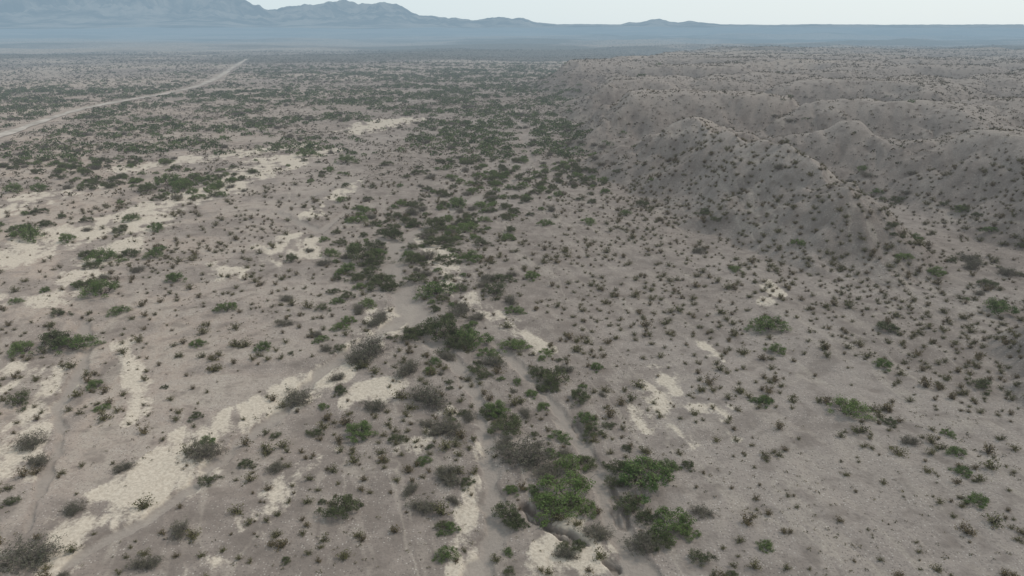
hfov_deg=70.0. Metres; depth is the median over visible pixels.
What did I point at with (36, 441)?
thorn shrub
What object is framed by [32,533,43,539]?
creosote bush
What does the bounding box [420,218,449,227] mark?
mesquite tree
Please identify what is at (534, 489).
mesquite tree
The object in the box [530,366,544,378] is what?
mesquite tree
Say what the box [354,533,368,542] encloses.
creosote bush
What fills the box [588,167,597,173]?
mesquite tree
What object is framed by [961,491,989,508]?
mesquite tree
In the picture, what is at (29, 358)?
creosote bush
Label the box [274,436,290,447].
creosote bush
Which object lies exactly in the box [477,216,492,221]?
mesquite tree
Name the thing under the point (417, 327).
mesquite tree
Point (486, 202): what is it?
mesquite tree
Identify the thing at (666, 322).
creosote bush
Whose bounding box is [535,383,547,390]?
mesquite tree
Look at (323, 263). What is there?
thorn shrub
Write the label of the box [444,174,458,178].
mesquite tree
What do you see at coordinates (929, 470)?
creosote bush
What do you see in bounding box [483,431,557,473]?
thorn shrub
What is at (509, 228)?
mesquite tree
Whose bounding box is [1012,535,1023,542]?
creosote bush
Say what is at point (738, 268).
mesquite tree
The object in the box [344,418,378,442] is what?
mesquite tree
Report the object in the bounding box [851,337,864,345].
creosote bush
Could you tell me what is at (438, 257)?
mesquite tree
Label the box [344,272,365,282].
mesquite tree
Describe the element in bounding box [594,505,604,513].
creosote bush
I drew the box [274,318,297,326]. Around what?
thorn shrub
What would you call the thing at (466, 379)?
creosote bush
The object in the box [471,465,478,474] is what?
creosote bush
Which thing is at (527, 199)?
mesquite tree
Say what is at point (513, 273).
thorn shrub
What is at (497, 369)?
creosote bush
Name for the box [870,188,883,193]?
mesquite tree
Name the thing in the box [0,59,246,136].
dirt road
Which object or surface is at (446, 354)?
thorn shrub
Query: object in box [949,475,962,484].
creosote bush
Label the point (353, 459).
creosote bush
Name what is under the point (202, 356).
creosote bush
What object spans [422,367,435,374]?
mesquite tree
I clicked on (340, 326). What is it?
mesquite tree
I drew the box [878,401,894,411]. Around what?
creosote bush
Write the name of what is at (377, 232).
mesquite tree
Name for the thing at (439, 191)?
mesquite tree
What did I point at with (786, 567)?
creosote bush
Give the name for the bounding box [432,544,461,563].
mesquite tree
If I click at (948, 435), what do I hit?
mesquite tree
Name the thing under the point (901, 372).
creosote bush
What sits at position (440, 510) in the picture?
creosote bush
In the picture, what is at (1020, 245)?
mesquite tree
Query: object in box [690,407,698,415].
creosote bush
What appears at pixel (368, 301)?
mesquite tree
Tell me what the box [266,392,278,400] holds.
creosote bush
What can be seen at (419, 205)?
mesquite tree
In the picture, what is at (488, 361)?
thorn shrub
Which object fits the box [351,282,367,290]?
mesquite tree
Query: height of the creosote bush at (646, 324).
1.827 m
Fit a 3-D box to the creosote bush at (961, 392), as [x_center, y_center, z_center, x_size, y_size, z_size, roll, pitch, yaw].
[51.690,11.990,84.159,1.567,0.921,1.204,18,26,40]
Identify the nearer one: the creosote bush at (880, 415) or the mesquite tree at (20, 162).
the creosote bush at (880, 415)
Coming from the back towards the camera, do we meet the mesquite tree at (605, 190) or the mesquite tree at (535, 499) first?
the mesquite tree at (605, 190)
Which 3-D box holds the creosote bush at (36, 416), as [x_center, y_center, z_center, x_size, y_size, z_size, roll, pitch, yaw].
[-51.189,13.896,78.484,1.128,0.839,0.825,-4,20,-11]
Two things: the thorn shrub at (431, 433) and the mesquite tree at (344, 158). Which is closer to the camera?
the thorn shrub at (431, 433)
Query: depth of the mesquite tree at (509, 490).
66.62 m
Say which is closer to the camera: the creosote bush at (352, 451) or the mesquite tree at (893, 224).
the creosote bush at (352, 451)
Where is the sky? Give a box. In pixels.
[247,0,1023,24]
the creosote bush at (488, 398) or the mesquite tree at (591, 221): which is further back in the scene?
the mesquite tree at (591, 221)
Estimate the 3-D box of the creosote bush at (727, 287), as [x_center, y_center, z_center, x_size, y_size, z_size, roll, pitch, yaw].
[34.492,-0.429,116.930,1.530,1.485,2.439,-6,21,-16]
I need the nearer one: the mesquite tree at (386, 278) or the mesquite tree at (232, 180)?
the mesquite tree at (386, 278)
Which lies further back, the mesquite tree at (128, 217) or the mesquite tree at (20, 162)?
the mesquite tree at (20, 162)
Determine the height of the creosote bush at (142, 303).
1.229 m
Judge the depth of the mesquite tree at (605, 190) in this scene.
184.01 m
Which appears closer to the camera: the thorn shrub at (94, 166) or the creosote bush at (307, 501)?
the creosote bush at (307, 501)
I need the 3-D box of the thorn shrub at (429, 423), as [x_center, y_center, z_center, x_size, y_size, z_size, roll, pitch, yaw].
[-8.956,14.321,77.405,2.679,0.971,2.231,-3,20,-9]
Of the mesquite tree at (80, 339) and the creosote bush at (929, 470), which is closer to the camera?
the creosote bush at (929, 470)
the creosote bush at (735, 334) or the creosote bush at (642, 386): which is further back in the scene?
the creosote bush at (735, 334)
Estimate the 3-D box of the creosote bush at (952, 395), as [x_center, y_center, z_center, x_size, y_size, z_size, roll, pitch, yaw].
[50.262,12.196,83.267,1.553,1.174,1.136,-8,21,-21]
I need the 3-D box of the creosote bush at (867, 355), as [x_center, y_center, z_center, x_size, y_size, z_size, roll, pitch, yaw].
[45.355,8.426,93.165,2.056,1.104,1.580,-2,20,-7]
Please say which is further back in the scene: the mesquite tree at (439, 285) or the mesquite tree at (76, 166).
the mesquite tree at (76, 166)
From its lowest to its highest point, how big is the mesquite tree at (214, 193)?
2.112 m
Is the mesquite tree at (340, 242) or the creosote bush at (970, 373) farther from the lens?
the mesquite tree at (340, 242)
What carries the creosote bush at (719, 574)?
on the ground
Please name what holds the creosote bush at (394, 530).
on the ground
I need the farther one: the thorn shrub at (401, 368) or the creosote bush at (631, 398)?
the thorn shrub at (401, 368)
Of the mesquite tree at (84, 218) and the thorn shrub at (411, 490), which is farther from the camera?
the mesquite tree at (84, 218)
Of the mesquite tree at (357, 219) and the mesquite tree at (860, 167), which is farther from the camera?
the mesquite tree at (860, 167)
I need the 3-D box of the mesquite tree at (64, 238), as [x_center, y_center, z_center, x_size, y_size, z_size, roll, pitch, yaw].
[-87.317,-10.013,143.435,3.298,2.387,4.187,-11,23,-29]
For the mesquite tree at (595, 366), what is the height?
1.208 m
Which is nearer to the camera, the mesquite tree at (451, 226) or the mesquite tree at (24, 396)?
the mesquite tree at (24, 396)
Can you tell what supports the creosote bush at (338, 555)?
on the ground
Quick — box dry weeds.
[1,143,1023,575]
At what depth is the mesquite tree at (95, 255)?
131.56 m
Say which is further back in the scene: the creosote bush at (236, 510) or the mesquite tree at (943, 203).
the mesquite tree at (943, 203)
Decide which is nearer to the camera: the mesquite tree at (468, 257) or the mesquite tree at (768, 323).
the mesquite tree at (768, 323)
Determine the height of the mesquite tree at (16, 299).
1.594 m
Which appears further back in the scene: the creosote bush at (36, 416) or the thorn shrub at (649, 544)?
the creosote bush at (36, 416)
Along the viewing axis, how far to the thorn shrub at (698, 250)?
136.51 m
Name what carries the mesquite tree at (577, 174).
on the ground
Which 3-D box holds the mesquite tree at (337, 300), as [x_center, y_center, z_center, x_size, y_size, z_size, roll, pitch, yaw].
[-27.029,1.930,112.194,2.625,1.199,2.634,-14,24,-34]
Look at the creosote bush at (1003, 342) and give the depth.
94.08 m
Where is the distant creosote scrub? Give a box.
[0,43,1023,208]
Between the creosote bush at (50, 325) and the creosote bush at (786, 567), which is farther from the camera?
the creosote bush at (50, 325)
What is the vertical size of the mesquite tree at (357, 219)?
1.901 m
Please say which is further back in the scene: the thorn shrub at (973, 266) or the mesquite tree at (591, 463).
the thorn shrub at (973, 266)
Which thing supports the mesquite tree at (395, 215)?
on the ground
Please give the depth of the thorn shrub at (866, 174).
183.09 m
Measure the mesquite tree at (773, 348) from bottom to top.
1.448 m
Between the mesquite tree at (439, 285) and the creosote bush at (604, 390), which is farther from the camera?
the mesquite tree at (439, 285)
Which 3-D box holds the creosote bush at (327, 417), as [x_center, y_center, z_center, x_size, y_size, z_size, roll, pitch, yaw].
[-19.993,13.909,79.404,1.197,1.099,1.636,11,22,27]
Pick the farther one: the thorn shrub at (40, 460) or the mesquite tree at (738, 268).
the mesquite tree at (738, 268)
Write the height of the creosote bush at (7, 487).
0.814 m
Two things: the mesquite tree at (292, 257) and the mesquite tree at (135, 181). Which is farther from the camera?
the mesquite tree at (135, 181)
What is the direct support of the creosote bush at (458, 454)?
on the ground
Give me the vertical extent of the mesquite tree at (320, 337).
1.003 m
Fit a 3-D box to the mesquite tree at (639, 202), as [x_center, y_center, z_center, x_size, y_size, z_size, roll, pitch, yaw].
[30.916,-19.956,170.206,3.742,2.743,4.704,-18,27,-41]
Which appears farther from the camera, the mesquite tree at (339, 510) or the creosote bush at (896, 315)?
the creosote bush at (896, 315)
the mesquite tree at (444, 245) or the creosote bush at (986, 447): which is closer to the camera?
the creosote bush at (986, 447)
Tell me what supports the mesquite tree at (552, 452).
on the ground
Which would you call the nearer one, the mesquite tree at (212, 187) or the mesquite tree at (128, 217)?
the mesquite tree at (128, 217)
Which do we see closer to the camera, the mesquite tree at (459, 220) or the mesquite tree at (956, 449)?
the mesquite tree at (956, 449)
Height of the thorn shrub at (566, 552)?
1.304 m
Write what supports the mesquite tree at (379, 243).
on the ground
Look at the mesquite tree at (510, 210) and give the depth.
164.01 m
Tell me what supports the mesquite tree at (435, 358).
on the ground
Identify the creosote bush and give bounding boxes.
[0,483,14,490]
[7,285,20,292]
[11,465,29,478]
[22,355,35,360]
[26,465,45,475]
[30,414,39,420]
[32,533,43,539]
[40,562,53,571]
[44,322,55,327]
[54,467,66,474]
[59,358,80,369]
[62,541,81,553]
[65,405,72,412]
[68,386,89,396]
[81,372,91,382]
[83,369,93,375]
[94,409,114,423]
[98,384,111,393]
[103,396,113,404]
[113,345,128,354]
[132,333,143,342]
[132,492,156,508]
[135,299,147,305]
[136,423,150,434]
[137,547,151,556]
[156,528,170,535]
[182,284,196,289]
[184,254,198,260]
[192,324,211,336]
[195,550,207,557]
[196,351,206,357]
[205,363,224,372]
[207,353,218,361]
[227,321,241,329]
[227,502,243,516]
[229,338,241,346]
[235,435,250,446]
[238,337,252,348]
[241,471,258,485]
[242,517,252,525]
[258,444,275,456]
[260,442,269,450]
[262,482,273,491]
[265,536,278,547]
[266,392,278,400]
[268,536,289,552]
[269,531,283,539]
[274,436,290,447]
[275,400,287,408]
[285,296,299,305]
[301,299,316,308]
[301,495,315,504]
[304,473,314,480]
[316,420,332,430]
[317,532,329,542]
[322,411,331,420]
[325,464,337,473]
[333,444,345,453]
[334,434,342,441]
[335,547,351,558]
[336,411,354,425]
[346,450,364,463]
[348,446,355,454]
[350,527,364,538]
[353,359,366,368]
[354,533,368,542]
[358,472,367,481]
[368,365,380,374]
[375,447,387,453]
[376,454,386,463]
[389,386,410,400]
[389,524,401,532]
[392,475,400,483]
[402,402,418,410]
[402,407,412,416]
[402,464,414,473]
[423,366,440,375]
[430,497,456,515]
[437,439,452,451]
[443,406,455,417]
[448,463,467,474]
[449,435,462,447]
[451,450,465,456]
[455,429,466,440]
[460,342,474,353]
[463,374,472,381]
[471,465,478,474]
[482,394,494,401]
[490,553,503,562]
[491,363,504,374]
[499,319,516,327]
[508,395,520,405]
[513,396,526,403]
[516,479,526,490]
[542,565,553,574]
[547,509,569,522]
[563,332,574,339]
[569,516,585,525]
[571,346,582,351]
[581,336,593,343]
[587,434,599,442]
[592,546,610,560]
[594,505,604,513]
[599,385,611,393]
[600,247,610,252]
[600,338,613,343]
[605,405,619,419]
[615,396,627,405]
[626,391,637,403]
[628,289,640,297]
[631,379,646,389]
[638,317,651,326]
[638,445,648,453]
[660,317,671,324]
[671,305,682,312]
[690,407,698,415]
[691,280,700,286]
[702,371,719,384]
[712,436,722,442]
[713,362,724,371]
[714,306,729,314]
[714,566,730,575]
[722,282,731,289]
[723,391,736,399]
[728,327,739,336]
[734,536,746,542]
[738,345,750,354]
[744,557,762,570]
[749,256,757,264]
[758,353,769,360]
[760,450,772,457]
[764,281,774,287]
[764,381,774,393]
[764,508,772,515]
[768,265,783,271]
[775,419,785,429]
[781,562,793,571]
[787,396,800,403]
[814,397,821,403]
[819,393,836,404]
[820,343,830,349]
[822,350,830,357]
[830,299,842,305]
[833,514,843,521]
[835,262,845,269]
[845,299,856,308]
[849,422,871,435]
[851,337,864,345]
[861,352,878,358]
[867,400,881,412]
[873,410,886,417]
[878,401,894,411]
[890,311,903,318]
[891,569,904,575]
[894,368,906,375]
[915,346,925,355]
[917,377,938,387]
[921,466,933,473]
[922,323,939,328]
[924,446,938,454]
[925,432,940,444]
[929,563,946,573]
[933,442,947,449]
[935,382,948,390]
[935,497,946,504]
[939,325,949,332]
[941,374,951,380]
[946,392,957,399]
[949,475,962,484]
[951,366,961,372]
[953,388,965,395]
[954,518,978,536]
[957,312,972,319]
[965,326,977,333]
[965,369,976,376]
[970,359,980,369]
[972,472,991,481]
[973,351,986,360]
[973,407,986,415]
[975,458,1006,469]
[978,282,992,291]
[983,441,997,454]
[989,256,1001,262]
[994,433,1007,439]
[998,334,1017,344]
[999,567,1011,575]
[1005,394,1016,400]
[1009,442,1022,451]
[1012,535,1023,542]
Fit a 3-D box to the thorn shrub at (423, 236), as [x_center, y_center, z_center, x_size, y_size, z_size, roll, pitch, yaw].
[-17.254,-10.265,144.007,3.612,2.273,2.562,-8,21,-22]
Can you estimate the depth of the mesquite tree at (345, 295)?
113.77 m
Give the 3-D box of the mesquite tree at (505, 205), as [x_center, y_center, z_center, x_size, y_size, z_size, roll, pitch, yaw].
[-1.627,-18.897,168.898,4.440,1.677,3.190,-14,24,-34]
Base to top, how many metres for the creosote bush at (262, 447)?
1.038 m
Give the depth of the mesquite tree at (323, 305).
109.23 m
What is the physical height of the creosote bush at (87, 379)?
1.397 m
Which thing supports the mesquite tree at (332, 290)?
on the ground
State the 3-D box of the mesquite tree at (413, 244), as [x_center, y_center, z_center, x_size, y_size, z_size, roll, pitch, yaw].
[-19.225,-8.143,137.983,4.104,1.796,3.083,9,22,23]
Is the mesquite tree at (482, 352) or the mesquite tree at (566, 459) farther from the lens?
the mesquite tree at (482, 352)
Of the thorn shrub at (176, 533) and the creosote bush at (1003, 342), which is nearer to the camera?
the thorn shrub at (176, 533)
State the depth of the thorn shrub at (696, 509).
63.15 m
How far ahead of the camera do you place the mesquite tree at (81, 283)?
116.74 m
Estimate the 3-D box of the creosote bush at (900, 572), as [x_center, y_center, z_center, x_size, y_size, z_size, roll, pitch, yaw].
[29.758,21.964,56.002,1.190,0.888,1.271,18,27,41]
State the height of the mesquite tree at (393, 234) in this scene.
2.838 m
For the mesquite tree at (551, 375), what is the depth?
86.30 m
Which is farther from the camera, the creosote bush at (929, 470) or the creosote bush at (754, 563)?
the creosote bush at (929, 470)
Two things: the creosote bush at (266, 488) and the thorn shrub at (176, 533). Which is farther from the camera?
the creosote bush at (266, 488)
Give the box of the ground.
[0,26,1023,575]
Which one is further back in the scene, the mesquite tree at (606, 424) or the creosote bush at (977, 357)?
the creosote bush at (977, 357)
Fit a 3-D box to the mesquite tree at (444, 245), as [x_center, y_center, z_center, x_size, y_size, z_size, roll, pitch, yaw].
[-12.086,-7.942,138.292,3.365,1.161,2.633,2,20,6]
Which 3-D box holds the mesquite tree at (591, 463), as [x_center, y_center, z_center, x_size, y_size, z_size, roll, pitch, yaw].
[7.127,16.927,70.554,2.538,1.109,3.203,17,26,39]
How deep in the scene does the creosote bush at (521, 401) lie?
81.69 m
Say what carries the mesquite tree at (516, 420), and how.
on the ground
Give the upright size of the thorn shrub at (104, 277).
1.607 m
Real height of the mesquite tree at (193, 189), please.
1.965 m
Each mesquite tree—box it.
[0,181,24,193]
[1,495,21,508]
[2,390,35,411]
[4,295,28,305]
[5,224,30,231]
[8,224,44,242]
[9,339,39,355]
[12,160,26,164]
[27,182,48,192]
[27,207,50,214]
[27,331,77,352]
[38,222,57,226]
[48,307,67,317]
[52,333,108,353]
[55,174,68,178]
[58,232,76,244]
[70,164,86,168]
[73,278,91,287]
[77,248,100,258]
[77,274,121,297]
[78,215,93,221]
[80,167,93,176]
[81,378,105,389]
[82,177,97,181]
[85,248,120,262]
[89,180,100,184]
[93,402,109,411]
[103,182,117,188]
[104,175,119,180]
[109,303,128,314]
[111,224,126,235]
[115,257,129,262]
[120,213,141,222]
[120,247,140,258]
[126,177,141,182]
[135,182,156,191]
[150,193,167,200]
[152,172,186,185]
[153,245,166,253]
[164,270,187,282]
[167,177,191,190]
[170,164,179,170]
[187,187,198,194]
[187,194,205,198]
[187,340,205,347]
[187,411,203,422]
[193,435,215,445]
[198,474,219,489]
[200,174,221,182]
[203,185,219,190]
[204,190,219,198]
[211,181,223,186]
[215,191,228,196]
[218,301,237,312]
[228,177,239,182]
[237,458,257,468]
[253,340,270,351]
[267,430,285,439]
[283,252,298,262]
[296,148,320,156]
[305,428,324,436]
[311,335,329,343]
[313,302,330,312]
[314,494,363,518]
[318,402,328,410]
[319,247,341,256]
[322,166,334,171]
[326,288,340,293]
[328,297,344,304]
[328,321,350,331]
[329,236,347,245]
[330,274,345,280]
[330,343,346,353]
[330,385,347,396]
[333,154,355,163]
[334,268,345,274]
[335,196,347,201]
[339,290,355,301]
[340,316,356,322]
[343,242,381,266]
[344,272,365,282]
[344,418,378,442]
[348,240,364,252]
[349,215,369,223]
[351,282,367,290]
[358,205,375,212]
[358,296,375,306]
[360,265,383,274]
[364,255,394,266]
[365,239,388,249]
[365,273,381,285]
[366,272,399,290]
[369,220,382,226]
[371,247,388,256]
[372,228,404,240]
[372,229,386,235]
[379,160,393,165]
[379,281,400,295]
[383,224,400,230]
[387,433,407,443]
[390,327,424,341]
[391,211,406,218]
[393,199,406,205]
[397,212,424,223]
[398,252,427,263]
[399,242,420,248]
[402,249,413,257]
[404,268,428,287]
[406,199,425,210]
[407,221,423,227]
[411,169,426,174]
[412,324,428,337]
[415,227,438,235]
[415,455,431,466]
[417,277,459,295]
[418,316,461,348]
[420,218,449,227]
[421,233,450,245]
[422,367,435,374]
[427,355,441,365]
[429,306,440,312]
[431,253,451,262]
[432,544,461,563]
[435,189,447,194]
[435,225,449,230]
[436,233,461,244]
[436,294,449,304]
[436,520,448,532]
[438,313,455,322]
[439,273,454,280]
[440,243,454,249]
[442,214,455,221]
[443,332,479,350]
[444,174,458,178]
[444,224,459,231]
[445,521,461,534]
[448,200,469,208]
[449,248,461,254]
[450,258,462,265]
[452,326,493,348]
[455,217,469,222]
[455,221,476,231]
[455,252,485,262]
[455,409,467,415]
[460,476,475,491]
[461,217,478,226]
[464,364,487,374]
[467,187,479,192]
[467,320,477,327]
[469,237,490,247]
[470,234,479,238]
[473,172,483,177]
[473,196,494,208]
[475,347,499,356]
[475,371,493,379]
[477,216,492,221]
[478,280,506,301]
[478,404,495,422]
[484,399,510,417]
[485,499,522,525]
[486,207,497,211]
[487,175,496,181]
[487,412,523,436]
[489,180,502,186]
[493,273,512,283]
[499,202,511,208]
[499,336,531,352]
[501,184,515,189]
[501,225,515,231]
[501,232,515,240]
[502,482,519,496]
[502,515,529,530]
[502,546,513,558]
[502,565,514,575]
[504,305,521,315]
[507,205,520,214]
[513,164,520,169]
[514,174,522,180]
[516,181,530,186]
[518,195,533,203]
[519,157,528,162]
[524,389,537,399]
[524,484,540,496]
[525,271,540,280]
[528,491,555,513]
[530,189,541,193]
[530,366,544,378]
[532,470,595,527]
[535,378,561,391]
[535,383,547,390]
[535,402,551,411]
[536,218,554,225]
[537,180,549,184]
[538,347,551,356]
[542,360,569,384]
[546,447,560,458]
[548,429,573,442]
[555,449,587,481]
[555,540,568,551]
[562,387,590,407]
[569,166,582,172]
[569,494,597,518]
[572,172,583,177]
[572,409,599,424]
[576,422,603,438]
[578,455,598,471]
[579,176,589,181]
[579,217,596,225]
[587,198,595,203]
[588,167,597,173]
[588,175,598,179]
[591,361,603,372]
[598,176,607,181]
[600,188,608,193]
[602,421,617,428]
[604,458,626,480]
[604,477,626,493]
[611,488,643,524]
[617,454,674,507]
[620,209,632,213]
[631,508,661,531]
[635,199,652,208]
[639,528,676,553]
[647,506,696,543]
[655,457,677,472]
[678,522,702,540]
[682,458,695,471]
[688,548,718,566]
[695,209,710,214]
[711,216,722,221]
[719,570,737,575]
[728,265,743,272]
[739,311,792,332]
[755,539,774,553]
[756,394,774,408]
[761,343,786,354]
[789,238,805,246]
[827,394,878,422]
[856,165,868,170]
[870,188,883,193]
[874,358,894,372]
[876,320,899,334]
[876,417,897,427]
[885,219,900,228]
[888,195,906,204]
[893,250,913,259]
[912,233,922,239]
[927,268,944,276]
[939,201,948,205]
[939,429,955,439]
[945,444,973,456]
[950,203,970,212]
[950,466,970,476]
[954,205,967,211]
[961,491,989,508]
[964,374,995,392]
[970,211,983,216]
[976,277,1004,290]
[979,225,997,231]
[980,297,1019,313]
[1014,242,1023,247]
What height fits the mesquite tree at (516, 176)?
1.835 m
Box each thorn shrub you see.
[0,528,67,575]
[11,427,54,452]
[23,452,54,468]
[57,570,70,575]
[58,497,86,518]
[60,183,74,189]
[79,131,92,135]
[80,226,93,231]
[87,164,103,169]
[96,274,109,280]
[109,460,138,474]
[123,552,164,571]
[127,264,145,273]
[162,520,195,542]
[168,194,183,199]
[181,436,226,462]
[224,183,236,188]
[260,461,287,473]
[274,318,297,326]
[278,386,320,408]
[279,294,295,301]
[310,329,321,336]
[315,259,333,265]
[319,343,332,351]
[326,372,347,382]
[342,349,374,364]
[348,332,398,365]
[352,302,364,314]
[362,318,380,327]
[364,212,377,218]
[364,397,385,413]
[368,309,395,325]
[390,357,421,380]
[399,480,424,500]
[403,325,417,331]
[403,379,452,411]
[405,206,420,214]
[405,495,439,514]
[415,231,430,239]
[415,417,435,427]
[418,205,427,211]
[421,250,435,260]
[424,428,441,436]
[425,173,436,178]
[429,411,466,437]
[432,464,465,481]
[435,464,465,487]
[438,348,457,361]
[446,494,461,506]
[450,297,470,315]
[455,207,467,212]
[460,409,480,421]
[463,312,492,320]
[466,205,476,210]
[475,280,490,287]
[477,273,496,283]
[477,355,508,369]
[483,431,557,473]
[484,194,498,198]
[494,433,512,451]
[504,295,518,305]
[507,271,519,276]
[531,456,556,479]
[547,205,555,211]
[552,543,580,561]
[554,362,575,372]
[557,446,571,458]
[573,519,616,546]
[619,526,664,559]
[689,247,706,254]
[690,501,720,519]
[772,163,786,169]
[860,171,875,177]
[955,252,984,261]
[961,257,983,269]
[972,289,985,295]
[994,265,1021,277]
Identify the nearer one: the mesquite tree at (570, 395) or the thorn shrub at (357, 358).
the mesquite tree at (570, 395)
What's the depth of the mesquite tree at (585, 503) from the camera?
63.44 m
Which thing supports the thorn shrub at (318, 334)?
on the ground
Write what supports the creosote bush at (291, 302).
on the ground
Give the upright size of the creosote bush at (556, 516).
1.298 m
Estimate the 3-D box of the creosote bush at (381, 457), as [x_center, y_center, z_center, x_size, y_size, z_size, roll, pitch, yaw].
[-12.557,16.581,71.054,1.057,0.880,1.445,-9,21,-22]
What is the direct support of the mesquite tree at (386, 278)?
on the ground
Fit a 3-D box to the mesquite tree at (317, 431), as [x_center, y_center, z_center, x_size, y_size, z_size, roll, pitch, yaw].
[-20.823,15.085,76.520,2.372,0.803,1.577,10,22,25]
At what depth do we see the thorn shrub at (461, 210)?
166.53 m
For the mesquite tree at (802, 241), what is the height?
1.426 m
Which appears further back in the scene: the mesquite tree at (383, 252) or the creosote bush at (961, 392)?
the mesquite tree at (383, 252)
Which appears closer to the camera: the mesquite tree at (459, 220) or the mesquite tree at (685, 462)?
the mesquite tree at (685, 462)
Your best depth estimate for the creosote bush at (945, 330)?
101.33 m
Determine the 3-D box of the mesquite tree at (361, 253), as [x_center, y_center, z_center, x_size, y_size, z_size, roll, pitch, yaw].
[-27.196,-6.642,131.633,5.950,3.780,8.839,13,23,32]
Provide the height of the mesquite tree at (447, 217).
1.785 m
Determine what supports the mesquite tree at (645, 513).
on the ground
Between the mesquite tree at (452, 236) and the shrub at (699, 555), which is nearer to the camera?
the shrub at (699, 555)
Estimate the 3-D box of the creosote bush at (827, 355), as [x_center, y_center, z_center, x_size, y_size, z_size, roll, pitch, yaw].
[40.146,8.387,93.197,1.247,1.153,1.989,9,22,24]
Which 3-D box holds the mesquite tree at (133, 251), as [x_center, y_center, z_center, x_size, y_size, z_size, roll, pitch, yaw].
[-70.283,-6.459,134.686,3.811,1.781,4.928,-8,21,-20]
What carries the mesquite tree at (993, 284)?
on the ground
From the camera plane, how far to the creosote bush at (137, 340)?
97.65 m
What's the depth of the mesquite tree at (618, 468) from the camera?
69.13 m
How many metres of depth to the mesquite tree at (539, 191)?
183.70 m
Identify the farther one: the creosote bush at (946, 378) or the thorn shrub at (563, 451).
the creosote bush at (946, 378)
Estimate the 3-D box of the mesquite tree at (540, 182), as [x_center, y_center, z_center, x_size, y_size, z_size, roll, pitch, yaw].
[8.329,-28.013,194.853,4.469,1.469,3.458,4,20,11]
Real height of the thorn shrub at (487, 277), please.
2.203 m
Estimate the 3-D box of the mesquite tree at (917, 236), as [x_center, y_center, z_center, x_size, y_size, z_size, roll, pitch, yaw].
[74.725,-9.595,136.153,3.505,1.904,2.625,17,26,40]
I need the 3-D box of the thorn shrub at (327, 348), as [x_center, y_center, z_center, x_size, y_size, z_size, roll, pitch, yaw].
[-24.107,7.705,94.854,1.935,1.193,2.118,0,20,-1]
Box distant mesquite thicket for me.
[0,46,934,160]
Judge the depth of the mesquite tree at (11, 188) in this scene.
184.82 m
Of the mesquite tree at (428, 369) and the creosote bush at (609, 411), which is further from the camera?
the mesquite tree at (428, 369)
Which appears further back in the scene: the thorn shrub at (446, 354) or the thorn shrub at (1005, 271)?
the thorn shrub at (1005, 271)
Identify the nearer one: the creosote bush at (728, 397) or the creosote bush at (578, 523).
the creosote bush at (578, 523)
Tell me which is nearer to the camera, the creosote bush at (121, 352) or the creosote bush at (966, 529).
the creosote bush at (966, 529)
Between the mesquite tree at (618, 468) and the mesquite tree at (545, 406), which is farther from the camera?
the mesquite tree at (545, 406)
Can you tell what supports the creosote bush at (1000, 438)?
on the ground
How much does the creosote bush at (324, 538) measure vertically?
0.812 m
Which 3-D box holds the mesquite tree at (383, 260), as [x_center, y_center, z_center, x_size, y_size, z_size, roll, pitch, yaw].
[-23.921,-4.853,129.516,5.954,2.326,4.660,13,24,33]
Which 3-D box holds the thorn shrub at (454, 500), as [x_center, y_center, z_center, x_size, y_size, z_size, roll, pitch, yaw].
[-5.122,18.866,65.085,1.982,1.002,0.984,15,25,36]
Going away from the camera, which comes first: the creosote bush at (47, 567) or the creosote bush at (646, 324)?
the creosote bush at (47, 567)
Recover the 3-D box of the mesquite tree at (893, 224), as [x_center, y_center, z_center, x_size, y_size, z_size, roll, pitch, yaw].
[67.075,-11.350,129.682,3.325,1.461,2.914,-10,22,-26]
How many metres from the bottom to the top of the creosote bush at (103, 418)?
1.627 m
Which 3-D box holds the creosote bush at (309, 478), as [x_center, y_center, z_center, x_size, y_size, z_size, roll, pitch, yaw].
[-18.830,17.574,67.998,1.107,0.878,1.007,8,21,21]
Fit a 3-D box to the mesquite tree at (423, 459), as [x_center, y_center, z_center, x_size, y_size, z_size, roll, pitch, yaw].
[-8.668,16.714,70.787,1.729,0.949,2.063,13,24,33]
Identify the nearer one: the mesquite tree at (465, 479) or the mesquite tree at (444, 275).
the mesquite tree at (465, 479)
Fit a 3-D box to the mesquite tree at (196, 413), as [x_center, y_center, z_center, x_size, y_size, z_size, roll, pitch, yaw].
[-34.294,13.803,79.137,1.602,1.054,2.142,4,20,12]
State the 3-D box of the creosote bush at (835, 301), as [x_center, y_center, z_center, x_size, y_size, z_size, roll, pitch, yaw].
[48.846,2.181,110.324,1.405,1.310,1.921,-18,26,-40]
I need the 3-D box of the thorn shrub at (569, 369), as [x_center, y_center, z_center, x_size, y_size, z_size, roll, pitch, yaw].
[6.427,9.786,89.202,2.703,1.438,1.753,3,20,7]
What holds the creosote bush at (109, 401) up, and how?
on the ground
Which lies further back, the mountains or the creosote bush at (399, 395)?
the mountains
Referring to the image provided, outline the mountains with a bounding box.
[0,0,1023,29]
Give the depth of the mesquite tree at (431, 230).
146.81 m

